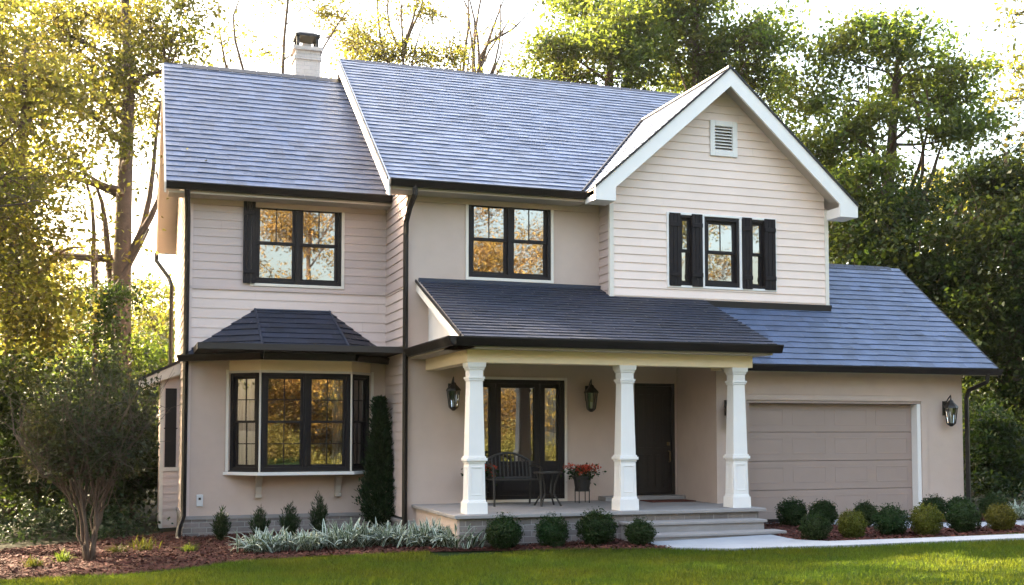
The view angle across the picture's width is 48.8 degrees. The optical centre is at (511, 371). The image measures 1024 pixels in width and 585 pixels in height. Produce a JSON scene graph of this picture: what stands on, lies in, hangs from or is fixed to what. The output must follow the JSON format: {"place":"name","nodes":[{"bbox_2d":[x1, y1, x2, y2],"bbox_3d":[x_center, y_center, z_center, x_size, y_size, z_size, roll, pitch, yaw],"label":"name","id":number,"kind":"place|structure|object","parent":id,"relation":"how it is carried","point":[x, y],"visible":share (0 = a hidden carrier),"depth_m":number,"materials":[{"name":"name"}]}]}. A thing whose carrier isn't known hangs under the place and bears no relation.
{"place":"outdoors","nodes":[
{"label":"outdoors","id":0,"kind":"place"},
{"bbox_2d":[0,531,1023,584],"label":"lawn","id":1,"kind":"structure","parent":0,"point":[444,553],"depth_m":13.95,"materials":[{"name":"green plant"}]},
{"bbox_2d":[0,445,1023,565],"bbox_3d":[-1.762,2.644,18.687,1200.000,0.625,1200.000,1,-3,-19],"label":"ground","id":2,"kind":"structure","parent":0,"point":[45,541],"depth_m":20.79,"materials":[{"name":"brown soil"}]},
{"bbox_2d":[0,131,50,228],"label":"shade tree","id":3,"kind":"object","parent":2,"relation":"on","point":[14,149],"visible":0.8,"depth_m":18.94,"materials":[{"name":"green plant"}]},
{"bbox_2d":[0,337,85,508],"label":"understory bush","id":4,"kind":"object","parent":2,"relation":"on","point":[10,378],"visible":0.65,"depth_m":20.90,"materials":[{"name":"green plant"}]},
{"bbox_2d":[0,315,89,500],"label":"understory bush","id":5,"kind":"object","parent":2,"relation":"on","point":[47,352],"visible":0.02,"depth_m":30.31,"materials":[{"name":"green plant"}]},
{"bbox_2d":[0,240,112,360],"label":"understory bush","id":6,"kind":"object","parent":2,"relation":"on","point":[81,263],"visible":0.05,"depth_m":36.05,"materials":[{"name":"green plant"}]},
{"bbox_2d":[0,3,120,525],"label":"shade tree","id":7,"kind":"object","parent":2,"relation":"on","point":[47,299],"visible":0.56,"depth_m":22.82,"materials":[{"name":"green plant"}]},
{"bbox_2d":[0,349,154,528],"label":"understory bush","id":8,"kind":"object","parent":2,"relation":"on","point":[36,491],"visible":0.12,"depth_m":21.62,"materials":[{"name":"green plant"}]},
{"bbox_2d":[0,397,156,516],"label":"understory bush","id":9,"kind":"object","parent":2,"relation":"on","point":[135,483],"visible":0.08,"depth_m":23.14,"materials":[{"name":"green plant"}]},
{"bbox_2d":[0,0,165,296],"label":"shade tree","id":10,"kind":"object","parent":2,"relation":"on","point":[77,85],"visible":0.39,"depth_m":23.36,"materials":[{"name":"green plant"}]},
{"bbox_2d":[17,342,164,438],"bbox_3d":[-10.117,1.439,28.201,6.009,4.444,5.072,-1,-3,16],"label":"understory bush","id":11,"kind":"object","parent":2,"relation":"on","point":[147,369],"visible":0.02,"depth_m":27.26,"materials":[{"name":"green plant"}]},
{"bbox_2d":[38,250,163,411],"bbox_3d":[-9.758,0.360,26.197,3.585,6.381,3.467,-1,-3,18],"label":"evergreen tree","id":12,"kind":"object","parent":2,"relation":"on","point":[109,299],"visible":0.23,"depth_m":26.04,"materials":[{"name":"green plant"}]},
{"bbox_2d":[0,0,206,342],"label":"shade tree","id":13,"kind":"object","parent":2,"relation":"on","point":[22,195],"visible":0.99,"depth_m":19.65,"materials":[{"name":"green plant"}]},
{"bbox_2d":[60,384,158,517],"bbox_3d":[-8.156,1.837,24.008,4.153,3.158,4.019,1,-3,-19],"label":"understory bush","id":14,"kind":"object","parent":2,"relation":"on","point":[153,478],"visible":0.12,"depth_m":23.53,"materials":[{"name":"green plant"}]},
{"bbox_2d":[55,313,174,499],"bbox_3d":[-9.779,1.130,30.113,4.420,5.199,4.673,1,-3,-19],"label":"understory bush","id":15,"kind":"object","parent":2,"relation":"on","point":[158,351],"visible":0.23,"depth_m":29.43,"materials":[{"name":"green plant"}]},
{"bbox_2d":[0,0,257,498],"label":"shade tree","id":16,"kind":"object","parent":2,"relation":"on","point":[122,20],"visible":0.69,"depth_m":28.47,"materials":[{"name":"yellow plant"}]},
{"bbox_2d":[131,266,175,400],"bbox_3d":[-10.222,0.403,32.732,4.864,6.898,4.259,-2,-4,40],"label":"understory bush","id":17,"kind":"object","parent":2,"relation":"on","point":[152,317],"visible":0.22,"depth_m":32.47,"materials":[{"name":"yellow plant"}]},
{"bbox_2d":[206,0,404,72],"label":"slender tree","id":18,"kind":"object","parent":2,"relation":"on","point":[324,13],"visible":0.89,"depth_m":33.90,"materials":[{"name":"yellow plant"}]},
{"bbox_2d":[320,0,482,77],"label":"slender tree","id":19,"kind":"object","parent":2,"relation":"on","point":[386,55],"visible":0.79,"depth_m":35.76,"materials":[{"name":"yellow plant"}]},
{"bbox_2d":[439,0,550,75],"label":"slender tree","id":20,"kind":"object","parent":2,"relation":"on","point":[483,55],"visible":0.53,"depth_m":38.02,"materials":[{"name":"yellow plant"}]},
{"bbox_2d":[0,513,1023,579],"bbox_3d":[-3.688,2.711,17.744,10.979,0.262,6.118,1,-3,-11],"label":"mulch bed","id":21,"kind":"object","parent":2,"relation":"on","point":[173,533],"visible":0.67,"depth_m":16.14,"materials":[{"name":"brown wood"}]},
{"bbox_2d":[17,553,47,566],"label":"grass tuft","id":22,"kind":"object","parent":21,"relation":"on","point":[32,562],"visible":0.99,"depth_m":15.26,"materials":[{"name":"green plant"}]},
{"bbox_2d":[49,547,75,562],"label":"grass tuft","id":23,"kind":"object","parent":21,"relation":"on","point":[63,557],"visible":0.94,"depth_m":15.78,"materials":[{"name":"green plant"}]},
{"bbox_2d":[0,338,181,560],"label":"crape myrtle","id":24,"kind":"object","parent":21,"relation":"on","point":[90,446],"visible":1,"depth_m":15.76,"materials":[{"name":"green plant"}]},
{"bbox_2d":[104,543,128,552],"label":"grass tuft","id":25,"kind":"object","parent":21,"relation":"on","point":[115,550],"visible":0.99,"depth_m":16.84,"materials":[{"name":"green plant"}]},
{"bbox_2d":[123,535,162,550],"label":"grass tuft","id":26,"kind":"object","parent":21,"relation":"on","point":[147,546],"visible":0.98,"depth_m":17.05,"materials":[{"name":"green plant"}]},
{"bbox_2d":[177,541,198,551],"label":"grass tuft","id":27,"kind":"object","parent":21,"relation":"on","point":[187,548],"visible":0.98,"depth_m":16.70,"materials":[{"name":"green plant"}]},
{"bbox_2d":[210,506,230,539],"bbox_3d":[-4.728,2.471,18.363,0.372,0.609,0.359,-1,-3,21],"label":"dwarf conifer","id":28,"kind":"object","parent":21,"relation":"on","point":[221,525],"visible":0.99,"depth_m":18.30,"materials":[{"name":"green plant"}]},
{"bbox_2d":[248,505,270,533],"bbox_3d":[-4.126,2.463,18.423,0.407,0.609,0.402,1,-3,-19],"label":"dwarf conifer","id":29,"kind":"object","parent":21,"relation":"on","point":[259,522],"visible":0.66,"depth_m":18.36,"materials":[{"name":"green plant"}]},
{"bbox_2d":[225,526,298,553],"bbox_3d":[-3.519,2.456,16.594,1.384,0.374,1.065,1,-3,-19],"label":"variegated plant","id":30,"kind":"object","parent":21,"relation":"on","point":[264,541],"visible":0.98,"depth_m":16.43,"materials":[{"name":"green plant"}]},
{"bbox_2d":[277,501,301,534],"bbox_3d":[-3.635,2.436,18.503,0.422,0.650,0.397,1,-3,-19],"label":"dwarf conifer","id":31,"kind":"object","parent":21,"relation":"on","point":[291,521],"visible":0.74,"depth_m":18.46,"materials":[{"name":"green plant"}]},
{"bbox_2d":[280,529,334,551],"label":"variegated plant","id":32,"kind":"object","parent":21,"relation":"on","point":[302,543],"visible":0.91,"depth_m":16.52,"materials":[{"name":"green plant"}]},
{"bbox_2d":[308,491,328,534],"bbox_3d":[-3.178,2.320,18.553,0.385,0.845,0.396,-1,-3,17],"label":"dwarf conifer","id":33,"kind":"object","parent":21,"relation":"on","point":[320,516],"visible":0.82,"depth_m":18.50,"materials":[{"name":"green plant"}]},
{"bbox_2d":[293,516,395,549],"bbox_3d":[-2.514,2.397,16.846,1.675,0.453,1.289,2,-4,-33],"label":"variegated plant","id":34,"kind":"object","parent":21,"relation":"on","point":[350,536],"visible":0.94,"depth_m":16.69,"materials":[{"name":"green plant"}]},
{"bbox_2d":[351,395,397,528],"bbox_3d":[-2.294,1.583,19.611,0.934,2.386,0.936,-3,-4,45],"label":"columnar conifer","id":35,"kind":"object","parent":21,"relation":"on","point":[377,487],"visible":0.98,"depth_m":19.50,"materials":[{"name":"green plant"}]},
{"bbox_2d":[357,521,422,546],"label":"variegated plant","id":36,"kind":"object","parent":21,"relation":"on","point":[389,541],"visible":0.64,"depth_m":16.87,"materials":[{"name":"green plant"}]},
{"bbox_2d":[386,517,444,547],"bbox_3d":[-1.194,2.391,16.978,1.211,0.425,1.573,-3,-4,42],"label":"variegated plant","id":37,"kind":"object","parent":21,"relation":"on","point":[412,539],"visible":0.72,"depth_m":16.69,"materials":[{"name":"green plant"}]},
{"bbox_2d":[419,523,488,548],"bbox_3d":[-0.793,2.380,16.545,1.386,0.386,1.187,-2,-4,34],"label":"variegated plant","id":38,"kind":"object","parent":21,"relation":"on","point":[449,539],"visible":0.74,"depth_m":16.35,"materials":[{"name":"green plant"}]},
{"bbox_2d":[482,512,524,549],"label":"boxwood shrub","id":39,"kind":"object","parent":21,"relation":"on","point":[504,532],"visible":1,"depth_m":16.09,"materials":[{"name":"green plant"}]},
{"bbox_2d":[533,512,570,547],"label":"boxwood shrub","id":40,"kind":"object","parent":21,"relation":"on","point":[552,531],"visible":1,"depth_m":16.20,"materials":[{"name":"green plant"}]},
{"bbox_2d":[574,506,618,545],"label":"boxwood shrub","id":41,"kind":"object","parent":21,"relation":"on","point":[597,528],"visible":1,"depth_m":16.32,"materials":[{"name":"green plant"}]},
{"bbox_2d":[623,516,658,545],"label":"boxwood shrub","id":42,"kind":"object","parent":21,"relation":"on","point":[637,531],"visible":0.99,"depth_m":16.11,"materials":[{"name":"green plant"}]},
{"bbox_2d":[0,466,1023,543],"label":"undergrowth","id":43,"kind":"object","parent":2,"relation":"on","point":[52,521],"visible":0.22,"depth_m":20.47,"materials":[{"name":"green plant"}]},
{"bbox_2d":[0,263,1023,503],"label":"woods","id":44,"kind":"object","parent":2,"relation":"on","point":[1003,387],"depth_m":39.29,"materials":[{"name":"green plant"}]},
{"bbox_2d":[138,31,1003,548],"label":"house","id":45,"kind":"structure","parent":2,"relation":"on","point":[522,261],"depth_m":19.79,"materials":[{"name":"paint"}]},
{"bbox_2d":[243,201,344,289],"bbox_3d":[-3.844,-2.237,19.946,1.767,1.535,0.194,1,-3,-19],"label":"window","id":46,"kind":"structure","parent":45,"relation":"in","point":[283,247],"depth_m":19.96,"materials":[{"name":"glass"}]},
{"bbox_2d":[223,360,373,497],"bbox_3d":[-3.637,0.990,19.611,2.635,2.395,0.591,1,-3,-19],"label":"bay window","id":47,"kind":"structure","parent":45,"relation":"in","point":[290,419],"depth_m":19.42,"materials":[{"name":"black glass"}]},
{"bbox_2d":[446,377,460,410],"bbox_3d":[-0.984,0.375,18.908,0.230,0.570,0.303,1,-3,-19],"label":"wall lantern","id":48,"kind":"object","parent":45,"relation":"attached to","point":[452,387],"depth_m":18.86,"materials":[{"name":"metal"}]},
{"bbox_2d":[461,464,503,501],"bbox_3d":[-0.500,1.864,18.725,0.720,0.687,0.775,0,-3,-3],"label":"flower planter","id":49,"kind":"object","parent":45,"relation":"on","point":[487,472],"visible":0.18,"depth_m":18.62,"materials":[{"name":"plant"}]},
{"bbox_2d":[465,204,553,283],"bbox_3d":[-0.050,-2.254,19.562,1.600,1.430,0.142,1,-3,-19],"label":"window","id":50,"kind":"structure","parent":45,"relation":"in","point":[507,244],"depth_m":19.55,"materials":[{"name":"glass"}]},
{"bbox_2d":[485,452,542,506],"bbox_3d":[0.006,1.765,18.556,0.837,0.872,0.622,1,-3,-19],"label":"garden bench","id":51,"kind":"object","parent":45,"relation":"on","point":[493,478],"visible":0.91,"depth_m":18.75,"materials":[{"name":"metal"}]},
{"bbox_2d":[483,376,567,502],"bbox_3d":[0.082,1.173,19.428,1.810,2.140,0.140,1,-3,-19],"label":"french door","id":52,"kind":"structure","parent":45,"relation":"in","point":[526,417],"depth_m":19.48,"materials":[{"name":"black glass"}]},
{"bbox_2d":[533,471,562,506],"bbox_3d":[0.582,1.920,18.406,0.480,0.559,0.480,1,-3,-19],"label":"side table","id":53,"kind":"object","parent":45,"relation":"on","point":[547,472],"visible":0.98,"depth_m":18.33,"materials":[{"name":"metal"}]},
{"bbox_2d":[560,463,606,502],"bbox_3d":[1.219,1.888,19.181,0.775,0.687,0.720,1,-3,-19],"label":"flower planter","id":54,"kind":"object","parent":45,"relation":"on","point":[582,483],"visible":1,"depth_m":19.10,"materials":[{"name":"metal"}]},
{"bbox_2d":[584,379,598,411],"bbox_3d":[1.376,0.426,19.701,0.230,0.570,0.303,1,-3,-19],"label":"wall lantern","id":55,"kind":"object","parent":45,"relation":"attached to","point":[589,389],"depth_m":19.66,"materials":[{"name":"metal"}]},
{"bbox_2d":[633,380,676,494],"bbox_3d":[2.539,1.188,20.240,0.875,2.045,0.148,1,-3,-19],"label":"front door","id":56,"kind":"structure","parent":45,"relation":"in","point":[655,401],"depth_m":20.27,"materials":[{"name":"paint"}]},
{"bbox_2d":[640,499,695,501],"bbox_3d":[2.700,2.243,19.557,0.840,0.016,0.480,1,-3,-19],"label":"doormat","id":57,"kind":"object","parent":45,"relation":"on","point":[673,500],"visible":1,"depth_m":19.49,"materials":[{"name":"grey fabric"}]},
{"bbox_2d":[681,216,691,285],"bbox_3d":[3.076,-2.144,20.145,0.280,1.230,0.122,1,-3,-19],"label":"window","id":58,"kind":"structure","parent":45,"relation":"in","point":[686,221],"depth_m":20.16,"materials":[{"name":"clear glass"}]},
{"bbox_2d":[666,212,776,291],"bbox_3d":[3.764,-2.132,20.364,2.215,1.340,0.144,1,-3,-19],"label":"window","id":59,"kind":"structure","parent":45,"relation":"in","point":[722,238],"depth_m":20.38,"materials":[{"name":"black glass"}]},
{"bbox_2d":[724,400,726,419],"bbox_3d":[3.677,0.656,18.932,0.230,0.570,0.303,1,-3,-19],"label":"wall lantern","id":60,"kind":"object","parent":45,"relation":"attached to","point":[725,407],"depth_m":18.97,"materials":[{"name":"metal"}]},
{"bbox_2d":[752,221,764,288],"bbox_3d":[4.450,-2.119,20.607,0.320,1.230,0.122,1,-3,-19],"label":"window","id":61,"kind":"structure","parent":45,"relation":"in","point":[758,244],"depth_m":20.62,"materials":[{"name":"clear glass"}]},
{"bbox_2d":[745,392,928,522],"bbox_3d":[5.643,1.508,19.787,3.840,2.240,0.235,1,-3,-19],"label":"garage door","id":62,"kind":"structure","parent":45,"relation":"in","point":[887,444],"depth_m":19.88,"materials":[{"name":"paint"}]},
{"bbox_2d":[942,395,958,425],"bbox_3d":[7.894,0.711,20.351,0.230,0.570,0.303,1,-3,-19],"label":"wall lantern","id":63,"kind":"object","parent":45,"relation":"attached to","point":[950,421],"depth_m":20.33,"materials":[{"name":"metal"}]},
{"bbox_2d":[495,0,718,91],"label":"shade tree","id":64,"kind":"object","parent":2,"relation":"on","point":[621,41],"visible":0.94,"depth_m":33.46,"materials":[{"name":"green plant"}]},
{"bbox_2d":[596,0,830,137],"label":"shade tree","id":65,"kind":"object","parent":2,"relation":"on","point":[760,33],"visible":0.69,"depth_m":35.17,"materials":[{"name":"green plant"}]},
{"bbox_2d":[764,0,1023,227],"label":"shade tree","id":66,"kind":"object","parent":2,"relation":"on","point":[884,46],"visible":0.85,"depth_m":31.95,"materials":[{"name":"green plant"}]},
{"bbox_2d":[766,523,1023,540],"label":"mulch bed","id":67,"kind":"object","parent":2,"relation":"on","point":[771,527],"visible":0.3,"depth_m":16.89,"materials":[{"name":"brown wood"}]},
{"bbox_2d":[774,496,808,525],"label":"boxwood shrub","id":68,"kind":"object","parent":67,"relation":"on","point":[792,511],"visible":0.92,"depth_m":18.46,"materials":[{"name":"green plant"}]},
{"bbox_2d":[797,510,832,539],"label":"boxwood shrub","id":69,"kind":"object","parent":67,"relation":"on","point":[815,526],"visible":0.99,"depth_m":16.28,"materials":[{"name":"green plant"}]},
{"bbox_2d":[808,497,838,524],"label":"boxwood shrub","id":70,"kind":"object","parent":67,"relation":"on","point":[827,508],"visible":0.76,"depth_m":18.36,"materials":[{"name":"green plant"}]},
{"bbox_2d":[833,507,869,537],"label":"boxwood shrub","id":71,"kind":"object","parent":67,"relation":"on","point":[849,523],"visible":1,"depth_m":16.48,"materials":[{"name":"green plant"}]},
{"bbox_2d":[853,499,877,526],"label":"boxwood shrub","id":72,"kind":"object","parent":67,"relation":"on","point":[866,508],"visible":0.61,"depth_m":18.20,"materials":[{"name":"green plant"}]},
{"bbox_2d":[871,502,910,535],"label":"boxwood shrub","id":73,"kind":"object","parent":67,"relation":"on","point":[887,520],"visible":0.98,"depth_m":16.69,"materials":[{"name":"green plant"}]},
{"bbox_2d":[908,502,944,535],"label":"boxwood shrub","id":74,"kind":"object","parent":67,"relation":"on","point":[926,520],"visible":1,"depth_m":16.61,"materials":[{"name":"green plant"}]},
{"bbox_2d":[944,500,982,532],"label":"boxwood shrub","id":75,"kind":"object","parent":67,"relation":"on","point":[961,517],"visible":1,"depth_m":16.86,"materials":[{"name":"green plant"}]},
{"bbox_2d":[983,502,1020,529],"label":"boxwood shrub","id":76,"kind":"object","parent":67,"relation":"on","point":[1002,516],"visible":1,"depth_m":17.03,"materials":[{"name":"green plant"}]},
{"bbox_2d":[828,159,1023,393],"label":"shade tree","id":77,"kind":"object","parent":2,"relation":"on","point":[877,235],"visible":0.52,"depth_m":29.48,"materials":[{"name":"green plant"}]},
{"bbox_2d":[834,149,1018,333],"bbox_3d":[15.037,-2.228,40.221,10.648,11.988,7.097,-1,-3,16],"label":"shade tree","id":78,"kind":"object","parent":2,"relation":"on","point":[947,181],"visible":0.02,"depth_m":39.09,"materials":[{"name":"green plant"}]},
{"bbox_2d":[902,117,1023,447],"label":"shade tree","id":79,"kind":"object","parent":2,"relation":"on","point":[997,182],"visible":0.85,"depth_m":28.11,"materials":[{"name":"green plant"}]},
{"bbox_2d":[962,393,1023,495],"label":"evergreen tree","id":80,"kind":"object","parent":2,"relation":"on","point":[994,444],"visible":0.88,"depth_m":24.58,"materials":[{"name":"green plant"}]},
{"bbox_2d":[977,0,1023,176],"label":"shade tree","id":81,"kind":"object","parent":2,"relation":"on","point":[1018,89],"visible":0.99,"depth_m":27.20,"materials":[{"name":"green plant"}]},
{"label":"mulch bed","id":82,"kind":"structure","parent":2,"relation":"on","visible":0},
{"bbox_2d":[918,493,949,517],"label":"boxwood shrub","id":83,"kind":"object","parent":82,"relation":"on","point":[940,502],"visible":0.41,"depth_m":18.89,"materials":[{"name":"green plant"}]},
{"bbox_2d":[945,495,974,511],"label":"boxwood shrub","id":84,"kind":"object","parent":82,"relation":"on","point":[954,500],"visible":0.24,"depth_m":18.87,"materials":[{"name":"green plant"}]},
{"bbox_2d":[978,491,1008,515],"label":"boxwood shrub","id":85,"kind":"object","parent":82,"relation":"on","point":[988,500],"visible":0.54,"depth_m":19.02,"materials":[{"name":"green plant"}]},
{"bbox_2d":[1009,501,1023,518],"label":"variegated plant","id":86,"kind":"object","parent":82,"relation":"on","point":[1020,510],"visible":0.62,"depth_m":18.85,"materials":[{"name":"white plant"}]},
{"bbox_2d":[0,0,1023,405],"label":"sky","id":87,"kind":"structure","parent":0,"point":[972,12],"materials":[{"name":"white"}]},
{"bbox_2d":[651,534,1023,550],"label":"walkway","id":88,"kind":"structure","parent":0,"point":[751,541],"depth_m":15.99,"materials":[{"name":"concrete"}]},
{"bbox_2d":[766,515,1023,528],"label":"driveway","id":89,"kind":"structure","parent":0,"point":[1019,521],"depth_m":18.34,"materials":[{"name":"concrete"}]}
]}

